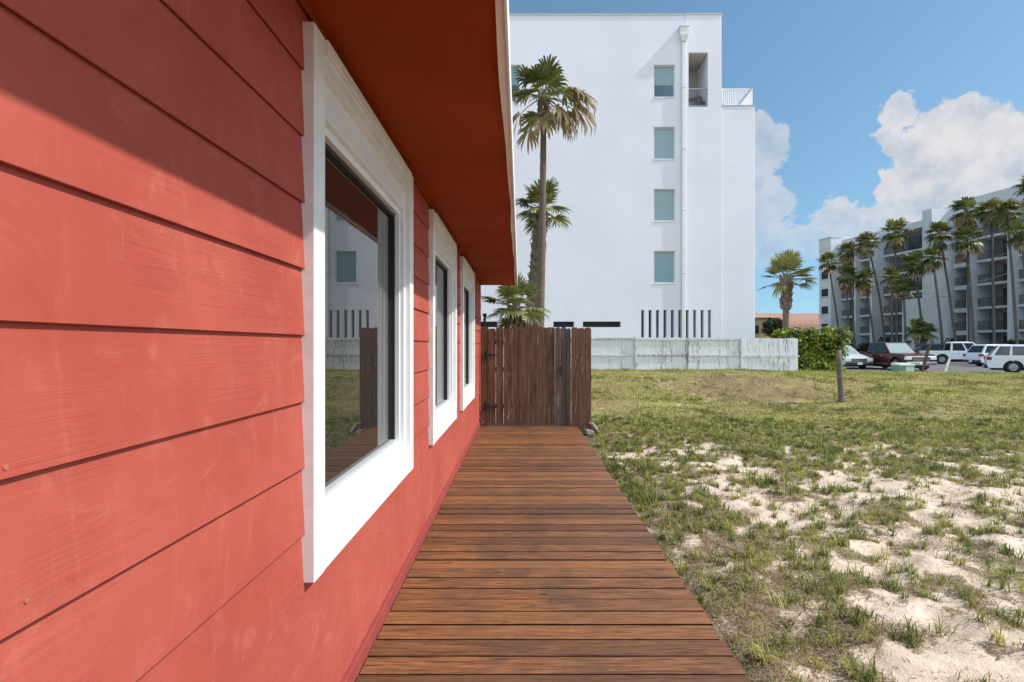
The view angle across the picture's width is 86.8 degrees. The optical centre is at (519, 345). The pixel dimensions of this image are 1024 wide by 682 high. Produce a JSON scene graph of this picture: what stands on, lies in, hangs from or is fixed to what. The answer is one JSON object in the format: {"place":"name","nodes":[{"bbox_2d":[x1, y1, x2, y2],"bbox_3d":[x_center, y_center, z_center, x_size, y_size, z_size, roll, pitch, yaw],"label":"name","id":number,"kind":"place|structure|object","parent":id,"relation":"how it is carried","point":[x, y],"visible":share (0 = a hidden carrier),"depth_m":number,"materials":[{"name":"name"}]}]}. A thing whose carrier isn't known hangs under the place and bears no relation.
{"place":"outdoors","nodes":[
{"label":"outdoors","id":0,"kind":"place"},
{"bbox_2d":[0,0,517,681],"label":"beach house","id":1,"kind":"structure","parent":0,"point":[256,256],"depth_m":1.42,"materials":[{"name":"red paint"}]},
{"bbox_2d":[301,22,412,582],"bbox_3d":[-0.802,-0.149,2.739,0.206,1.938,1.742,0,0,0],"label":"window","id":2,"kind":"structure","parent":1,"relation":"in","point":[357,209],"depth_m":2.50,"materials":[{"name":"white paint"}]},
{"bbox_2d":[428,209,456,444],"bbox_3d":[-0.802,-0.149,5.270,0.206,1.938,1.660,0,0,0],"label":"window","id":3,"kind":"structure","parent":1,"relation":"in","point":[442,259],"depth_m":5.42,"materials":[{"name":"white paint"}]},
{"bbox_2d":[460,256,474,410],"bbox_3d":[-0.802,-0.149,7.665,0.206,1.938,1.770,0,0,0],"label":"window","id":4,"kind":"structure","parent":1,"relation":"in","point":[467,276],"depth_m":8.12,"materials":[{"name":"white paint"}]},
{"bbox_2d":[503,369,1023,681],"bbox_3d":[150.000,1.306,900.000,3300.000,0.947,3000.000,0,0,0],"label":"ground","id":5,"kind":"structure","parent":0,"point":[928,662],"depth_m":4.51,"materials":[{"name":"beige sand"}]},
{"bbox_2d":[483,313,486,424],"bbox_3d":[-0.655,0.542,10.090,0.070,2.275,0.060,0,0,0],"label":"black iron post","id":6,"kind":"object","parent":5,"relation":"on","point":[484,319],"visible":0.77,"depth_m":10.07,"materials":[{"name":"black metal"}]},
{"bbox_2d":[481,273,551,345],"bbox_3d":[-0.184,-0.256,16.516,2.332,4.096,2.094,0,0,-28],"label":"fan palm","id":7,"kind":"object","parent":5,"relation":"on","point":[515,314],"visible":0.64,"depth_m":16.32,"materials":[{"name":"green plant"}]},
{"bbox_2d":[515,177,573,326],"bbox_3d":[0.943,-2.498,22.088,2.465,8.582,2.738,0,0,44],"label":"fan palm","id":8,"kind":"object","parent":5,"relation":"on","point":[532,220],"visible":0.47,"depth_m":21.79,"materials":[{"name":"green plant"}]},
{"bbox_2d":[356,424,750,681],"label":"wooden walkway","id":9,"kind":"structure","parent":5,"relation":"on","point":[540,557],"depth_m":3.29,"materials":[{"name":"brown wood"}]},
{"bbox_2d":[512,54,597,327],"bbox_3d":[1.121,-4.364,20.039,3.491,12.304,3.169,0,0,0],"label":"fan palm","id":10,"kind":"object","parent":5,"relation":"on","point":[543,119],"visible":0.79,"depth_m":19.87,"materials":[{"name":"green plant"}]},
{"bbox_2d":[555,327,570,425],"bbox_3d":[0.794,0.696,9.973,0.284,2.067,0.115,0,0,0],"label":"gate post","id":11,"kind":"object","parent":5,"relation":"on","point":[562,376],"visible":0.9,"depth_m":9.95,"materials":[{"name":"brown wood"}]},
{"bbox_2d":[481,327,554,423],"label":"wooden gate","id":12,"kind":"structure","parent":11,"relation":"attached to","point":[527,396],"depth_m":9.97,"materials":[{"name":"brown wood"}]},
{"bbox_2d":[571,327,590,431],"bbox_3d":[1.126,0.774,9.981,0.362,2.213,0.118,0,0,0],"label":"short board fence","id":13,"kind":"object","parent":5,"relation":"on","point":[580,351],"visible":0.8,"depth_m":9.92,"materials":[{"name":"brown wood"}]},
{"bbox_2d":[584,429,593,434],"bbox_3d":[1.240,1.555,9.700,0.170,0.076,0.118,15,1,-17],"label":"broken slab","id":14,"kind":"object","parent":5,"relation":"on","point":[587,431],"depth_m":9.65,"materials":[{"name":"grey concrete"}]},
{"bbox_2d":[589,421,599,432],"bbox_3d":[1.370,1.510,9.819,0.068,0.297,0.138,-39,13,-9],"label":"broken slab","id":15,"kind":"object","parent":5,"relation":"on","point":[593,426],"depth_m":9.76,"materials":[{"name":"grey concrete"}]},
{"bbox_2d":[481,13,755,368],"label":"white apartment block","id":16,"kind":"structure","parent":5,"relation":"on","point":[655,175],"depth_m":30.00,"materials":[{"name":"paint"}]},
{"bbox_2d":[511,66,519,89],"bbox_3d":[-0.600,-14.624,30.064,1.240,1.843,0.188,0,0,0],"label":"window","id":17,"kind":"structure","parent":16,"relation":"in","point":[514,83],"depth_m":30.15,"materials":[{"name":"teal glass"}]},
{"bbox_2d":[653,66,674,97],"bbox_3d":[8.005,-14.624,30.064,1.213,1.843,0.188,0,0,0],"label":"window","id":18,"kind":"structure","parent":16,"relation":"in","point":[663,75],"depth_m":30.15,"materials":[{"name":"teal glass"}]},
{"bbox_2d":[653,128,674,159],"bbox_3d":[8.005,-11.188,30.064,1.213,1.843,0.188,0,0,0],"label":"window","id":19,"kind":"structure","parent":16,"relation":"in","point":[663,137],"depth_m":30.15,"materials":[{"name":"teal glass"}]},
{"bbox_2d":[653,189,674,221],"bbox_3d":[8.005,-7.751,30.064,1.213,1.843,0.188,0,0,0],"label":"window","id":20,"kind":"structure","parent":16,"relation":"in","point":[663,198],"depth_m":30.15,"materials":[{"name":"teal glass"}]},
{"bbox_2d":[653,251,674,283],"bbox_3d":[8.005,-4.315,30.064,1.213,1.843,0.188,0,0,0],"label":"window","id":21,"kind":"structure","parent":16,"relation":"in","point":[663,260],"depth_m":30.15,"materials":[{"name":"teal glass"}]},
{"bbox_2d":[689,97,696,106],"bbox_3d":[9.681,-13.505,30.350,0.480,0.590,0.480,0,0,0],"label":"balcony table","id":22,"kind":"object","parent":16,"relation":"on","point":[692,99],"visible":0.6,"depth_m":30.30,"materials":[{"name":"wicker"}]},
{"bbox_2d":[694,96,704,106],"bbox_3d":[10.131,-13.685,30.560,0.480,0.950,0.560,0,0,0],"label":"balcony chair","id":23,"kind":"object","parent":16,"relation":"on","point":[699,101],"visible":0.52,"depth_m":30.68,"materials":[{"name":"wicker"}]},
{"bbox_2d":[503,337,798,377],"bbox_3d":[3.084,0.686,25.549,20.167,2.188,0.208,0,0,0],"label":"white board fence","id":24,"kind":"object","parent":5,"relation":"on","point":[773,354],"visible":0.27,"depth_m":25.55,"materials":[{"name":"paint"}]},
{"bbox_2d":[755,312,776,337],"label":"tan house","id":25,"kind":"structure","parent":5,"relation":"on","point":[760,318],"depth_m":96.00,"materials":[{"name":"paint"}]},
{"bbox_2d":[761,317,781,336],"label":"round tree","id":26,"kind":"object","parent":5,"relation":"on","point":[770,325],"visible":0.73,"depth_m":87.13,"materials":[{"name":"green plant"}]},
{"bbox_2d":[758,249,818,328],"bbox_3d":[18.863,-2.488,38.137,4.110,8.588,4.004,0,0,43],"label":"fan palm","id":27,"kind":"object","parent":5,"relation":"on","point":[790,260],"visible":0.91,"depth_m":37.67,"materials":[{"name":"green plant"}]},
{"bbox_2d":[762,313,818,329],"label":"terracotta roofed house","id":28,"kind":"structure","parent":5,"relation":"on","point":[804,320],"depth_m":110.21,"materials":[{"name":"orange paint"}]},
{"bbox_2d":[584,370,1023,681],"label":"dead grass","id":29,"kind":"structure","parent":5,"relation":"on","point":[804,610],"depth_m":4.33,"materials":[{"name":"green plant"}]},
{"bbox_2d":[769,325,853,370],"bbox_3d":[14.389,0.309,27.015,3.181,2.692,3.364,0,0,0],"label":"bright hedge","id":30,"kind":"object","parent":5,"relation":"on","point":[818,348],"visible":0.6,"depth_m":25.81,"materials":[{"name":"green plant"}]},
{"bbox_2d":[816,251,840,328],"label":"slender palm","id":31,"kind":"object","parent":5,"relation":"on","point":[830,269],"visible":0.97,"depth_m":78.62,"materials":[{"name":"green plant"}]},
{"bbox_2d":[836,350,844,401],"bbox_3d":[8.286,0.864,14.004,0.225,1.481,0.151,0,0,0],"label":"weathered post","id":32,"kind":"object","parent":5,"relation":"on","point":[841,394],"visible":0.87,"depth_m":13.95,"materials":[{"name":"grey wood"}]},
{"bbox_2d":[835,263,857,345],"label":"slender palm","id":33,"kind":"object","parent":5,"relation":"on","point":[846,278],"visible":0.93,"depth_m":73.45,"materials":[{"name":"green plant"}]},
{"bbox_2d":[835,241,858,349],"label":"slender palm","id":34,"kind":"object","parent":5,"relation":"on","point":[848,247],"visible":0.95,"depth_m":74.83,"materials":[{"name":"green plant"}]},
{"bbox_2d":[851,266,877,341],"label":"slender palm","id":35,"kind":"object","parent":5,"relation":"on","point":[865,273],"visible":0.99,"depth_m":70.16,"materials":[{"name":"green plant"}]},
{"bbox_2d":[853,231,885,341],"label":"slender palm","id":36,"kind":"object","parent":5,"relation":"on","point":[868,245],"visible":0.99,"depth_m":72.41,"materials":[{"name":"green plant"}]},
{"bbox_2d":[857,337,894,351],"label":"foundation hedge","id":37,"kind":"object","parent":5,"relation":"on","point":[864,347],"visible":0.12,"depth_m":78.91,"materials":[{"name":"green plant"}]},
{"bbox_2d":[880,265,899,341],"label":"slender palm","id":38,"kind":"object","parent":5,"relation":"on","point":[891,271],"visible":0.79,"depth_m":67.25,"materials":[{"name":"green plant"}]},
{"bbox_2d":[881,217,912,341],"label":"slender palm","id":39,"kind":"object","parent":5,"relation":"on","point":[894,237],"visible":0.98,"depth_m":70.58,"materials":[{"name":"green plant"}]},
{"bbox_2d":[889,273,915,342],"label":"slender palm","id":40,"kind":"object","parent":5,"relation":"on","point":[904,291],"visible":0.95,"depth_m":63.41,"materials":[{"name":"green plant"}]},
{"bbox_2d":[891,363,914,371],"bbox_3d":[19.804,1.264,28.000,0.817,0.721,0.669,0,0,0],"label":"utility box","id":41,"kind":"object","parent":5,"relation":"on","point":[902,367],"visible":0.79,"depth_m":27.70,"materials":[{"name":"green metal"}]},
{"bbox_2d":[906,366,913,371],"bbox_3d":[19.944,1.292,27.691,0.435,0.437,0.009,0,0,0],"label":"door panel","id":42,"kind":"structure","parent":41,"relation":"in","point":[908,368],"depth_m":27.69,"materials":[{"name":"green metal"}]},
{"bbox_2d":[895,250,929,343],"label":"slender palm","id":43,"kind":"object","parent":5,"relation":"on","point":[913,266],"visible":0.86,"depth_m":64.40,"materials":[{"name":"green plant"}]},
{"bbox_2d":[818,186,1023,348],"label":"balcony condominium","id":44,"kind":"structure","parent":5,"relation":"on","point":[883,258],"depth_m":70.30,"materials":[{"name":"paint"}]},
{"bbox_2d":[821,306,827,314],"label":"window","id":45,"kind":"structure","parent":44,"relation":"in","point":[824,310],"depth_m":90.45,"materials":[{"name":"glass"}]},
{"bbox_2d":[821,289,827,297],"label":"window","id":46,"kind":"structure","parent":44,"relation":"in","point":[824,292],"depth_m":90.45,"materials":[{"name":"glass"}]},
{"bbox_2d":[821,272,827,279],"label":"window","id":47,"kind":"structure","parent":44,"relation":"in","point":[823,277],"depth_m":90.45,"materials":[{"name":"glass"}]},
{"bbox_2d":[902,317,939,345],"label":"cluster palm","id":48,"kind":"object","parent":5,"relation":"on","point":[920,328],"visible":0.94,"depth_m":59.66,"materials":[{"name":"green plant"}]},
{"bbox_2d":[920,343,931,371],"bbox_3d":[20.201,0.789,27.000,0.607,1.775,0.080,0,0,0],"label":"leaning stake","id":49,"kind":"object","parent":5,"relation":"on","point":[926,357],"visible":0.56,"depth_m":26.96,"materials":[{"name":"wood"}]},
{"bbox_2d":[844,362,1023,372],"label":"parking lot","id":50,"kind":"structure","parent":5,"relation":"on","point":[959,366],"depth_m":37.80,"materials":[{"name":"grey asphalt"}]},
{"bbox_2d":[834,345,872,368],"bbox_3d":[22.750,0.800,38.600,2.250,1.620,4.800,0,0,0],"label":"car","id":51,"kind":"object","parent":50,"relation":"on","point":[855,358],"visible":0.39,"depth_m":36.55,"materials":[{"name":"silver metal"}]},
{"bbox_2d":[858,342,936,369],"bbox_3d":[25.150,0.690,36.800,2.350,1.840,5.800,0,0,-1],"label":"pickup truck","id":52,"kind":"object","parent":50,"relation":"on","point":[884,354],"visible":0.65,"depth_m":35.75,"materials":[{"name":"red paint"}]},
{"bbox_2d":[913,344,944,352],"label":"suv","id":53,"kind":"object","parent":50,"relation":"on","point":[934,347],"visible":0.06,"depth_m":55.59,"materials":[{"name":"black paint"}]},
{"bbox_2d":[919,342,974,363],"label":"pickup truck","id":54,"kind":"object","parent":50,"relation":"on","point":[954,351],"visible":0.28,"depth_m":46.42,"materials":[{"name":"white paint"}]},
{"bbox_2d":[926,338,1023,344],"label":"foundation hedge","id":55,"kind":"object","parent":50,"relation":"on","point":[1011,341],"visible":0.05,"depth_m":60.04,"materials":[{"name":"green plant"}]},
{"bbox_2d":[962,344,1013,365],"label":"suv","id":56,"kind":"object","parent":50,"relation":"on","point":[975,354],"visible":0.44,"depth_m":41.59,"materials":[{"name":"white paint"}]},
{"bbox_2d":[982,345,1023,372],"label":"suv","id":57,"kind":"object","parent":50,"relation":"on","point":[999,357],"visible":0.98,"depth_m":31.16,"materials":[{"name":"white paint"}]},
{"bbox_2d":[919,245,949,343],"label":"slender palm","id":58,"kind":"object","parent":5,"relation":"on","point":[932,265],"visible":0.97,"depth_m":61.04,"materials":[{"name":"green plant"}]},
{"bbox_2d":[923,221,956,341],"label":"slender palm","id":59,"kind":"object","parent":5,"relation":"on","point":[942,236],"visible":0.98,"depth_m":61.50,"materials":[{"name":"green plant"}]},
{"bbox_2d":[944,359,950,371],"bbox_3d":[20.863,1.138,26.500,0.443,0.974,0.040,0,0,0],"label":"leaning stake","id":60,"kind":"object","parent":5,"relation":"on","point":[947,365],"visible":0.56,"depth_m":26.48,"materials":[{"name":"white wood"}]},
{"bbox_2d":[947,196,983,341],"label":"slender palm","id":61,"kind":"object","parent":5,"relation":"on","point":[966,217],"visible":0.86,"depth_m":61.68,"materials":[{"name":"green plant"}]},
{"bbox_2d":[948,224,988,342],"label":"slender palm","id":62,"kind":"object","parent":5,"relation":"on","point":[966,233],"visible":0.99,"depth_m":58.63,"materials":[{"name":"green plant"}]},
{"bbox_2d":[973,197,1005,343],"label":"slender palm","id":63,"kind":"object","parent":5,"relation":"on","point":[986,216],"visible":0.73,"depth_m":58.55,"materials":[{"name":"green plant"}]},
{"bbox_2d":[989,198,1023,344],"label":"slender palm","id":64,"kind":"object","parent":5,"relation":"on","point":[1008,216],"visible":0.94,"depth_m":55.28,"materials":[{"name":"green plant"}]},
{"bbox_2d":[1003,219,1023,268],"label":"slender palm","id":65,"kind":"object","parent":5,"relation":"on","point":[1018,237],"visible":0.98,"depth_m":52.18,"materials":[{"name":"green plant"}]},
{"bbox_2d":[1011,176,1023,208],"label":"slender palm","id":66,"kind":"object","parent":5,"relation":"on","point":[1020,185],"visible":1,"depth_m":52.59,"materials":[{"name":"green plant"}]},
{"bbox_2d":[509,0,1023,312],"label":"sky","id":67,"kind":"structure","parent":0,"point":[868,113],"materials":[{"name":"blue"}]},
{"bbox_2d":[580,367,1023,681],"bbox_3d":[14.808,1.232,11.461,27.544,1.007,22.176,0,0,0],"label":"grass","id":68,"kind":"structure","parent":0,"point":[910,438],"depth_m":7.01,"materials":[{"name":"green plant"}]},
{"bbox_2d":[891,247,1023,280],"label":"overhead wire","id":69,"kind":"object","parent":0,"point":[958,267],"visible":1,"depth_m":55.24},
{"bbox_2d":[895,268,1022,298],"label":"overhead wire","id":70,"kind":"object","parent":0,"point":[960,286],"visible":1,"depth_m":55.02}
]}

